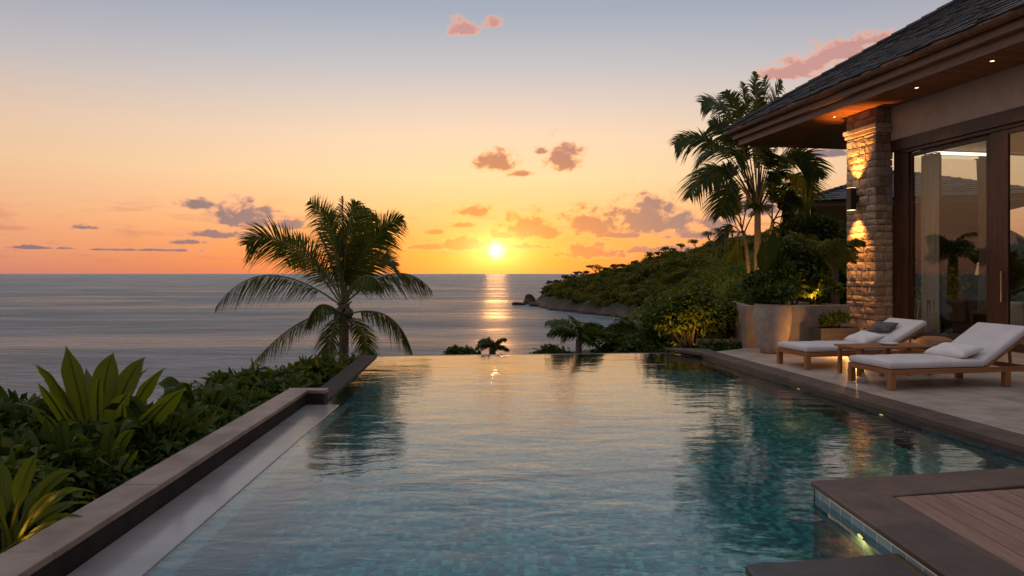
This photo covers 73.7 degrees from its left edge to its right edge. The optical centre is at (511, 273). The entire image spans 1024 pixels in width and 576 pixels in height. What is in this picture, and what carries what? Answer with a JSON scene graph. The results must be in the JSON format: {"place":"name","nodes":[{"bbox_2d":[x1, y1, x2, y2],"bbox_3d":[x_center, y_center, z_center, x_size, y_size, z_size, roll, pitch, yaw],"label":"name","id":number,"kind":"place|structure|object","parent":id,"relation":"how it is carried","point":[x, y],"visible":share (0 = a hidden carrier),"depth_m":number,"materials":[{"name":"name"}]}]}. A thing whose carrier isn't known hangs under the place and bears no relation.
{"place":"outdoors","nodes":[
{"label":"outdoors","id":0,"kind":"place"},
{"bbox_2d":[0,274,637,404],"bbox_3d":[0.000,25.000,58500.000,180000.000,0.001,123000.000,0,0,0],"label":"sea","id":1,"kind":"structure","parent":0,"point":[178,327],"depth_m":364.07,"materials":[{"name":"liquid"}]},
{"bbox_2d":[512,302,525,304],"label":"sea rock","id":2,"kind":"object","parent":1,"relation":"in","point":[516,303],"visible":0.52,"depth_m":543.21,"materials":[{"name":"brown stone"}]},
{"bbox_2d":[523,294,535,303],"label":"sea rock","id":3,"kind":"object","parent":1,"relation":"in","point":[529,298],"visible":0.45,"depth_m":566.36,"materials":[{"name":"brown stone"}]},
{"bbox_2d":[528,302,538,305],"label":"sea rock","id":4,"kind":"object","parent":1,"relation":"in","point":[533,303],"visible":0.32,"depth_m":521.74,"materials":[{"name":"brown stone"}]},
{"bbox_2d":[0,0,1023,273],"label":"sky","id":5,"kind":"structure","parent":0,"point":[137,136],"materials":[{"name":"orange"}]},
{"bbox_2d":[322,339,729,384],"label":"garden ground","id":6,"kind":"structure","parent":0,"point":[678,344],"depth_m":19.40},
{"bbox_2d":[1,408,54,449],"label":"shrub","id":7,"kind":"object","parent":6,"relation":"on","point":[12,425],"visible":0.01,"depth_m":5.68,"materials":[{"name":"green plant"}]},
{"bbox_2d":[0,386,90,433],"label":"shrub","id":8,"kind":"object","parent":6,"relation":"on","point":[10,410],"visible":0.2,"depth_m":6.52,"materials":[{"name":"green plant"}]},
{"bbox_2d":[0,439,95,548],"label":"shrub","id":9,"kind":"object","parent":6,"relation":"on","point":[43,471],"visible":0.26,"depth_m":4.65,"materials":[{"name":"green plant"}]},
{"bbox_2d":[0,416,115,531],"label":"shrub","id":10,"kind":"object","parent":6,"relation":"on","point":[61,437],"visible":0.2,"depth_m":5.00,"materials":[{"name":"green plant"}]},
{"bbox_2d":[0,421,127,450],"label":"leafy plant","id":11,"kind":"object","parent":6,"relation":"on","point":[91,426],"visible":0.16,"depth_m":5.52,"materials":[{"name":"green plant"}]},
{"bbox_2d":[6,446,134,536],"bbox_3d":[-3.473,1.629,5.200,1.034,0.664,1.133,0,0,-43],"label":"shrub","id":12,"kind":"object","parent":6,"relation":"on","point":[91,481],"visible":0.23,"depth_m":5.07,"materials":[{"name":"green plant"}]},
{"bbox_2d":[13,345,185,438],"bbox_3d":[-3.927,1.356,6.356,1.188,1.391,2.346,0,0,-38],"label":"broad leaf plant","id":13,"kind":"object","parent":6,"relation":"on","point":[85,397],"visible":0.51,"depth_m":6.25,"materials":[{"name":"green plant"}]},
{"bbox_2d":[74,422,138,477],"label":"broad leaf plant","id":14,"kind":"object","parent":6,"relation":"on","point":[110,443],"visible":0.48,"depth_m":5.41,"materials":[{"name":"green plant"}]},
{"bbox_2d":[88,427,160,447],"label":"shrub","id":15,"kind":"object","parent":6,"relation":"on","point":[90,437],"depth_m":5.83,"materials":[{"name":"green plant"}]},
{"bbox_2d":[88,424,201,486],"bbox_3d":[-3.142,1.609,5.717,0.921,0.664,1.072,0,0,12],"label":"shrub","id":16,"kind":"object","parent":6,"relation":"on","point":[151,451],"visible":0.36,"depth_m":5.73,"materials":[{"name":"green plant"}]},
{"bbox_2d":[75,401,219,434],"bbox_3d":[-3.558,1.628,6.605,1.546,0.752,1.464,0,0,0],"label":"shrub","id":17,"kind":"object","parent":6,"relation":"on","point":[200,418],"visible":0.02,"depth_m":6.83,"materials":[{"name":"green plant"}]},
{"bbox_2d":[96,395,230,464],"bbox_3d":[-3.165,1.499,5.945,0.862,0.873,1.010,0,0,28],"label":"leafy plant","id":18,"kind":"object","parent":6,"relation":"on","point":[136,409],"visible":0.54,"depth_m":5.97,"materials":[{"name":"green plant"}]},
{"bbox_2d":[0,388,328,575],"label":"pool wall","id":19,"kind":"structure","parent":6,"relation":"on","point":[66,545],"depth_m":4.46,"materials":[{"name":"stone"}]},
{"bbox_2d":[114,400,222,449],"bbox_3d":[-3.313,1.555,6.377,1.201,0.805,1.381,0,0,0],"label":"shrub","id":20,"kind":"object","parent":6,"relation":"on","point":[207,421],"visible":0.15,"depth_m":6.24,"materials":[{"name":"green plant"}]},
{"bbox_2d":[0,348,362,540],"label":"ground cover","id":21,"kind":"object","parent":6,"relation":"on","point":[70,509],"visible":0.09,"depth_m":7.33,"materials":[{"name":"green plant"}]},
{"bbox_2d":[0,452,91,553],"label":"strap leaf plant","id":22,"kind":"object","parent":21,"relation":"on","point":[39,500],"visible":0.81,"depth_m":4.10,"materials":[{"name":"green plant"}]},
{"bbox_2d":[146,380,247,417],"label":"shrub","id":23,"kind":"object","parent":6,"relation":"on","point":[198,394],"visible":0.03,"depth_m":7.60,"materials":[{"name":"green plant"}]},
{"bbox_2d":[66,405,338,575],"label":"pool ledge","id":24,"kind":"object","parent":6,"relation":"in","point":[145,546],"visible":0.14,"depth_m":4.67,"materials":[{"name":"stone"}]},
{"bbox_2d":[144,353,1023,575],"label":"pool water","id":25,"kind":"structure","parent":24,"relation":"in","point":[665,464],"depth_m":5.49,"materials":[{"name":"teal liquid"}]},
{"bbox_2d":[745,553,927,575],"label":"spa step","id":26,"kind":"object","parent":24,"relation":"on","point":[894,564],"visible":1,"depth_m":3.66,"materials":[{"name":"stone"}]},
{"bbox_2d":[156,376,255,416],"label":"leafy plant","id":27,"kind":"object","parent":6,"relation":"on","point":[220,393],"visible":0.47,"depth_m":7.23,"materials":[{"name":"green plant"}]},
{"bbox_2d":[209,409,240,430],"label":"shrub","id":28,"kind":"object","parent":6,"relation":"on","point":[227,419],"visible":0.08,"depth_m":6.99,"materials":[{"name":"green plant"}]},
{"bbox_2d":[203,395,261,415],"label":"shrub","id":29,"kind":"object","parent":6,"relation":"on","point":[238,408],"visible":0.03,"depth_m":7.68,"materials":[{"name":"green plant"}]},
{"bbox_2d":[200,358,273,394],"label":"shrub","id":30,"kind":"object","parent":6,"relation":"on","point":[219,377],"visible":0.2,"depth_m":9.49,"materials":[{"name":"green plant"}]},
{"bbox_2d":[229,383,277,404],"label":"shrub","id":31,"kind":"object","parent":6,"relation":"on","point":[261,396],"visible":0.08,"depth_m":8.41,"materials":[{"name":"green plant"}]},
{"bbox_2d":[231,372,308,396],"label":"shrub","id":32,"kind":"object","parent":6,"relation":"on","point":[274,386],"visible":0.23,"depth_m":9.27,"materials":[{"name":"green plant"}]},
{"bbox_2d":[260,367,314,387],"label":"shrub","id":33,"kind":"object","parent":6,"relation":"on","point":[279,375],"visible":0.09,"depth_m":10.60,"materials":[{"name":"green plant"}]},
{"bbox_2d":[273,364,325,387],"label":"shrub","id":34,"kind":"object","parent":6,"relation":"on","point":[294,369],"visible":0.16,"depth_m":11.02,"materials":[{"name":"green plant"}]},
{"bbox_2d":[294,350,346,385],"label":"shrub","id":35,"kind":"object","parent":6,"relation":"on","point":[321,366],"visible":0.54,"depth_m":11.86,"materials":[{"name":"green plant"}]},
{"bbox_2d":[215,196,432,368],"bbox_3d":[-5.118,0.406,19.030,5.457,5.481,3.894,0,0,23],"label":"coconut palm","id":36,"kind":"object","parent":6,"relation":"on","point":[356,262],"visible":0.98,"depth_m":18.70,"materials":[{"name":"green plant"}]},
{"bbox_2d":[320,355,376,401],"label":"overflow wall","id":37,"kind":"structure","parent":6,"relation":"on","point":[337,383],"depth_m":10.52,"materials":[{"name":"stone"}]},
{"bbox_2d":[340,349,378,364],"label":"shrub","id":38,"kind":"object","parent":6,"relation":"on","point":[351,360],"visible":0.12,"depth_m":13.83,"materials":[{"name":"green plant"}]},
{"bbox_2d":[441,344,471,354],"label":"shrub","id":39,"kind":"object","parent":6,"relation":"on","point":[454,350],"visible":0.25,"depth_m":14.47,"materials":[{"name":"green plant"}]},
{"bbox_2d":[459,346,480,354],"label":"shrub","id":40,"kind":"object","parent":6,"relation":"on","point":[472,352],"visible":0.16,"depth_m":14.49,"materials":[{"name":"green plant"}]},
{"bbox_2d":[475,336,509,353],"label":"palm","id":41,"kind":"object","parent":6,"relation":"on","point":[491,345],"visible":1,"depth_m":14.75,"materials":[{"name":"green plant"}]},
{"bbox_2d":[359,353,653,356],"bbox_3d":[0.162,3.803,13.538,6.284,4.394,0.179,0,0,-5],"label":"infinity edge","id":42,"kind":"object","parent":6,"relation":"on","point":[511,354],"visible":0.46,"depth_m":13.56,"materials":[{"name":"stone"}]},
{"bbox_2d":[529,344,577,353],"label":"shrub","id":43,"kind":"object","parent":6,"relation":"on","point":[550,349],"visible":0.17,"depth_m":14.89,"materials":[{"name":"green plant"}]},
{"bbox_2d":[544,315,609,352],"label":"palm","id":44,"kind":"object","parent":6,"relation":"on","point":[589,333],"visible":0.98,"depth_m":15.73,"materials":[{"name":"green plant"}]},
{"bbox_2d":[593,322,640,346],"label":"palm","id":45,"kind":"object","parent":6,"relation":"on","point":[610,335],"visible":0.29,"depth_m":17.35,"materials":[{"name":"green plant"}]},
{"bbox_2d":[590,336,657,352],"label":"shrub","id":46,"kind":"object","parent":6,"relation":"on","point":[632,346],"visible":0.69,"depth_m":15.43,"materials":[{"name":"green plant"}]},
{"bbox_2d":[604,314,674,337],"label":"shrub","id":47,"kind":"object","parent":6,"relation":"on","point":[622,326],"visible":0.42,"depth_m":18.98,"materials":[{"name":"green plant"}]},
{"bbox_2d":[617,326,682,348],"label":"shrub","id":48,"kind":"object","parent":6,"relation":"on","point":[654,338],"visible":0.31,"depth_m":16.37,"materials":[{"name":"green plant"}]},
{"bbox_2d":[652,340,687,354],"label":"shrub","id":49,"kind":"object","parent":6,"relation":"on","point":[668,344],"visible":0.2,"depth_m":15.19,"materials":[{"name":"green plant"}]},
{"bbox_2d":[667,324,701,338],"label":"slope tree","id":50,"kind":"object","parent":6,"relation":"on","point":[680,337],"visible":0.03,"depth_m":37.39,"materials":[{"name":"green plant"}]},
{"bbox_2d":[634,282,744,355],"bbox_3d":[4.179,1.077,16.051,2.706,1.793,2.410,0,0,41],"label":"round bush","id":51,"kind":"object","parent":6,"relation":"on","point":[698,310],"visible":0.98,"depth_m":15.48,"materials":[{"name":"green plant"}]},
{"bbox_2d":[693,339,741,357],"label":"shrub","id":52,"kind":"object","parent":6,"relation":"on","point":[719,346],"visible":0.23,"depth_m":14.54,"materials":[{"name":"green plant"}]},
{"bbox_2d":[697,282,745,338],"bbox_3d":[10.333,3.074,30.000,4.804,5.566,5.487,0,0,37],"label":"slope tree","id":53,"kind":"object","parent":6,"relation":"on","point":[732,291],"visible":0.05,"depth_m":29.56,"materials":[{"name":"green plant"}]},
{"bbox_2d":[709,273,745,298],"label":"slope tree","id":54,"kind":"object","parent":6,"relation":"on","point":[726,280],"visible":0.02,"depth_m":44.41,"materials":[{"name":"green plant"}]},
{"bbox_2d":[733,341,741,348],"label":"shrub","id":55,"kind":"object","parent":6,"relation":"on","point":[738,345],"visible":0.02,"depth_m":14.54,"materials":[{"name":"green plant"}]},
{"bbox_2d":[666,71,837,304],"bbox_3d":[8.559,-2.292,24.164,6.086,10.220,5.112,0,0,0],"label":"feather palm","id":56,"kind":"object","parent":6,"relation":"on","point":[803,183],"visible":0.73,"depth_m":23.73,"materials":[{"name":"green plant"}]},
{"bbox_2d":[738,238,831,304],"bbox_3d":[8.335,0.939,20.522,2.638,4.044,2.626,0,0,0],"label":"garden tree","id":57,"kind":"object","parent":6,"relation":"on","point":[801,299],"visible":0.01,"depth_m":20.14,"materials":[{"name":"green plant"}]},
{"bbox_2d":[766,211,846,241],"bbox_3d":[9.951,0.405,21.953,3.165,4.856,3.294,0,0,0],"label":"garden tree","id":58,"kind":"object","parent":6,"relation":"on","point":[820,227],"visible":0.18,"depth_m":21.69,"materials":[{"name":"green plant"}]},
{"bbox_2d":[807,238,893,304],"bbox_3d":[9.665,0.920,19.918,2.342,4.153,2.580,0,0,0],"label":"garden tree","id":59,"kind":"object","parent":6,"relation":"on","point":[843,281],"visible":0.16,"depth_m":19.32,"materials":[{"name":"green plant"}]},
{"bbox_2d":[702,356,1023,456],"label":"terrace foundation","id":60,"kind":"object","parent":6,"relation":"on","point":[1017,453],"visible":0.11,"depth_m":7.66,"materials":[{"name":"stone"}]},
{"bbox_2d":[665,348,1023,452],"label":"pool coping","id":61,"kind":"object","parent":60,"relation":"on","point":[1011,440],"visible":1,"depth_m":7.82,"materials":[{"name":"stone"}]},
{"bbox_2d":[796,170,1023,319],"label":"pavilion","id":62,"kind":"structure","parent":6,"relation":"on","point":[960,204],"depth_m":28.92,"materials":[{"name":"stone"}]},
{"bbox_2d":[811,467,1023,575],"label":"timber platform","id":63,"kind":"structure","parent":6,"relation":"on","point":[963,523],"depth_m":4.25,"materials":[{"name":"wood"}]},
{"bbox_2d":[535,220,1023,319],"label":"headland hill","id":64,"kind":"structure","parent":0,"point":[554,303],"depth_m":422.42,"materials":[{"name":"green plant"}]},
{"bbox_2d":[586,264,602,271],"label":"ridge tree","id":65,"kind":"object","parent":64,"relation":"on","point":[598,267],"visible":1,"depth_m":542.46,"materials":[{"name":"green plant"}]},
{"bbox_2d":[626,306,647,336],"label":"slope tree","id":66,"kind":"object","parent":64,"relation":"on","point":[634,311],"visible":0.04,"depth_m":61.98,"materials":[{"name":"green plant"}]},
{"bbox_2d":[659,246,671,251],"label":"ridge tree","id":67,"kind":"object","parent":64,"relation":"on","point":[666,248],"visible":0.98,"depth_m":587.56,"materials":[{"name":"green plant"}]},
{"bbox_2d":[687,238,698,247],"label":"ridge tree","id":68,"kind":"object","parent":64,"relation":"on","point":[695,241],"visible":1,"depth_m":635.75,"materials":[{"name":"green plant"}]},
{"bbox_2d":[540,220,846,307],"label":"hill forest","id":69,"kind":"object","parent":64,"relation":"on","point":[671,267],"visible":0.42,"depth_m":442.36,"materials":[{"name":"green plant"}]},
{"bbox_2d":[701,231,715,240],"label":"ridge tree","id":70,"kind":"object","parent":64,"relation":"on","point":[706,233],"visible":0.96,"depth_m":566.57,"materials":[{"name":"green plant"}]},
{"bbox_2d":[698,250,753,289],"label":"slope tree","id":71,"kind":"object","parent":64,"relation":"on","point":[735,271],"visible":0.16,"depth_m":62.55,"materials":[{"name":"green plant"}]},
{"bbox_2d":[729,228,738,236],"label":"ridge tree","id":72,"kind":"object","parent":64,"relation":"on","point":[732,232],"visible":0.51,"depth_m":566.33,"materials":[{"name":"green plant"}]},
{"bbox_2d":[716,333,1023,434],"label":"stone terrace","id":73,"kind":"structure","parent":0,"point":[987,398],"depth_m":9.10,"materials":[{"name":"beige stone"}]},
{"bbox_2d":[753,303,791,353],"bbox_3d":[4.942,1.035,12.965,0.704,0.930,0.704,0,0,0],"label":"plant pot","id":74,"kind":"object","parent":73,"relation":"on","point":[772,323],"visible":0.89,"depth_m":12.71,"materials":[{"name":"paint"}]},
{"bbox_2d":[744,280,797,306],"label":"potted shrub","id":75,"kind":"object","parent":74,"relation":"on","point":[775,295],"visible":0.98,"depth_m":12.72,"materials":[{"name":"green plant"}]},
{"bbox_2d":[730,301,849,348],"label":"planter wall","id":76,"kind":"structure","parent":73,"relation":"on","point":[805,315],"depth_m":14.25,"materials":[{"name":"concrete"}]},
{"bbox_2d":[737,269,780,293],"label":"planter bush","id":77,"kind":"object","parent":76,"relation":"on","point":[758,277],"visible":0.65,"depth_m":14.43,"materials":[{"name":"green plant"}]},
{"bbox_2d":[756,229,796,274],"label":"broad leaf plant","id":78,"kind":"object","parent":76,"relation":"on","point":[769,256],"visible":0.52,"depth_m":14.76,"materials":[{"name":"green plant"}]},
{"bbox_2d":[756,252,808,302],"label":"planter bush","id":79,"kind":"object","parent":76,"relation":"in","point":[782,275],"visible":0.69,"depth_m":14.54,"materials":[{"name":"green plant"}]},
{"bbox_2d":[763,229,821,301],"bbox_3d":[6.874,-0.128,16.639,1.412,1.857,1.157,0,0,44],"label":"shrub","id":80,"kind":"object","parent":76,"relation":"on","point":[812,238],"visible":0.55,"depth_m":16.52,"materials":[{"name":"green plant"}]},
{"bbox_2d":[780,234,826,304],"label":"planter bush","id":81,"kind":"object","parent":76,"relation":"in","point":[797,251],"visible":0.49,"depth_m":14.92,"materials":[{"name":"green plant"}]},
{"bbox_2d":[794,270,845,304],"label":"planter bush","id":82,"kind":"object","parent":76,"relation":"on","point":[822,285],"visible":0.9,"depth_m":14.67,"materials":[{"name":"green plant"}]},
{"bbox_2d":[793,236,850,304],"bbox_3d":[6.722,-0.011,15.327,1.420,1.622,1.287,0,0,-36],"label":"palm","id":83,"kind":"object","parent":76,"relation":"on","point":[828,250],"visible":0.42,"depth_m":15.18,"materials":[{"name":"green plant"}]},
{"bbox_2d":[812,237,865,303],"bbox_3d":[7.569,-0.025,16.028,1.347,1.650,1.117,0,0,30],"label":"palm","id":84,"kind":"object","parent":76,"relation":"in","point":[852,244],"visible":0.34,"depth_m":15.93,"materials":[{"name":"green plant"}]},
{"bbox_2d":[809,326,859,340],"bbox_3d":[6.478,1.290,13.731,0.860,0.420,0.420,0,0,-10],"label":"dark planter","id":85,"kind":"object","parent":73,"relation":"on","point":[842,333],"visible":0.52,"depth_m":13.53,"materials":[{"name":"concrete"}]},
{"bbox_2d":[817,309,853,327],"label":"planter shrub","id":86,"kind":"object","parent":85,"relation":"on","point":[839,318],"visible":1,"depth_m":13.63,"materials":[{"name":"green plant"}]},
{"bbox_2d":[777,318,926,369],"bbox_3d":[5.589,1.131,11.260,2.164,0.739,0.848,0,0,-10],"label":"sun lounger","id":87,"kind":"object","parent":73,"relation":"on","point":[903,330],"visible":0.66,"depth_m":11.01,"materials":[{"name":"white fabric"}]},
{"bbox_2d":[844,331,884,342],"bbox_3d":[5.772,1.060,11.211,0.380,0.195,0.600,-20,3,-3],"label":"pillow","id":88,"kind":"object","parent":87,"relation":"on","point":[864,337],"visible":0.84,"depth_m":11.06,"materials":[{"name":"white fabric"}]},
{"bbox_2d":[866,322,898,332],"bbox_3d":[6.208,0.900,11.450,0.270,0.129,0.500,-31,5,-17],"label":"pillow","id":89,"kind":"object","parent":87,"relation":"on","point":[880,327],"visible":0.98,"depth_m":11.36,"materials":[{"name":"grey fabric"}]},
{"bbox_2d":[843,108,892,330],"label":"stone column","id":90,"kind":"structure","parent":73,"relation":"on","point":[867,135],"depth_m":16.34,"materials":[{"name":"beige stone"}]},
{"bbox_2d":[846,187,859,210],"bbox_3d":[8.392,-1.830,16.777,0.270,0.550,0.180,0,0,-10],"label":"wall lamp","id":91,"kind":"object","parent":90,"relation":"attached to","point":[852,198],"visible":1,"depth_m":16.69,"materials":[{"name":"metal"}]},
{"bbox_2d":[723,0,1023,351],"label":"villa","id":92,"kind":"object","parent":73,"relation":"on","point":[966,97],"visible":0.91,"depth_m":14.72,"materials":[{"name":"wood"}]},
{"bbox_2d":[921,152,940,334],"bbox_3d":[9.593,-0.646,15.640,0.128,4.232,0.604,0,0,-10],"label":"curtain","id":93,"kind":"object","parent":92,"relation":"hanging from","point":[930,220],"visible":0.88,"depth_m":15.64,"materials":[{"name":"fabric"}]},
{"bbox_2d":[910,135,989,340],"bbox_3d":[9.437,-0.660,14.667,0.060,4.260,2.300,0,0,-10],"label":"sliding door","id":94,"kind":"structure","parent":92,"relation":"in","point":[987,137],"depth_m":14.63,"materials":[{"name":"brown wood"}]},
{"bbox_2d":[927,299,985,335],"bbox_3d":[10.139,1.032,15.576,0.952,0.910,0.990,0,0,-30],"label":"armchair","id":95,"kind":"object","parent":92,"relation":"on","point":[957,316],"visible":0.46,"depth_m":15.21,"materials":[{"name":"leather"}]},
{"bbox_2d":[974,157,985,310],"bbox_3d":[11.244,-0.646,16.050,0.128,4.232,0.900,0,0,-10],"label":"curtain","id":96,"kind":"object","parent":92,"relation":"hanging from","point":[981,187],"visible":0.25,"depth_m":16.23,"materials":[{"name":"fabric"}]},
{"bbox_2d":[990,126,1023,351],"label":"sliding door","id":97,"kind":"structure","parent":92,"relation":"in","point":[999,141],"depth_m":13.36,"materials":[{"name":"brown wood"}]},
{"bbox_2d":[834,342,933,376],"bbox_3d":[5.583,1.284,10.240,1.320,0.432,0.520,0,0,-10],"label":"side table","id":98,"kind":"object","parent":73,"relation":"on","point":[859,348],"visible":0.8,"depth_m":10.14,"materials":[{"name":"brown wood"}]},
{"bbox_2d":[879,342,897,344],"bbox_3d":[5.646,1.050,10.231,0.260,0.034,0.260,0,0,0],"label":"dish","id":99,"kind":"object","parent":98,"relation":"on","point":[890,343],"visible":1,"depth_m":10.16,"materials":[{"name":"ceramic"}]},
{"bbox_2d":[892,253,969,298],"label":"court bush","id":100,"kind":"object","parent":73,"relation":"on","point":[948,284],"visible":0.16,"depth_m":18.98,"materials":[{"name":"green plant"}]},
{"bbox_2d":[914,336,952,349],"bbox_3d":[7.150,1.280,11.550,0.674,0.440,0.674,0,0,0],"label":"pouf","id":101,"kind":"object","parent":73,"relation":"on","point":[933,340],"visible":0.32,"depth_m":11.39,"materials":[{"name":"wicker"}]},
{"bbox_2d":[848,322,1023,390],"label":"sun lounger","id":102,"kind":"object","parent":73,"relation":"on","point":[994,342],"visible":0.86,"depth_m":9.10,"materials":[{"name":"white fabric"}]},
{"bbox_2d":[923,342,982,358],"bbox_3d":[6.068,1.060,9.399,0.360,0.188,0.660,-16,3,-14],"label":"pillow","id":103,"kind":"object","parent":102,"relation":"on","point":[955,350],"visible":0.91,"depth_m":9.26,"materials":[{"name":"white fabric"}]},
{"bbox_2d":[942,229,977,299],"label":"court bush","id":104,"kind":"object","parent":73,"relation":"on","point":[967,263],"visible":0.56,"depth_m":19.87,"materials":[{"name":"green plant"}]},
{"bbox_2d":[964,250,1023,300],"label":"court bush","id":105,"kind":"object","parent":73,"relation":"on","point":[1016,277],"visible":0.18,"depth_m":20.20,"materials":[{"name":"green plant"}]},
{"bbox_2d":[970,311,985,314],"bbox_3d":[10.230,1.157,14.603,0.720,0.660,0.720,0,0,-10],"label":"round table","id":106,"kind":"object","parent":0,"point":[980,312],"visible":0.25,"depth_m":14.53,"materials":[{"name":"brown wood"}]},
{"bbox_2d":[1010,301,1023,325],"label":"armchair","id":107,"kind":"object","parent":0,"point":[1016,312],"visible":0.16,"depth_m":14.02,"materials":[{"name":"fabric"}]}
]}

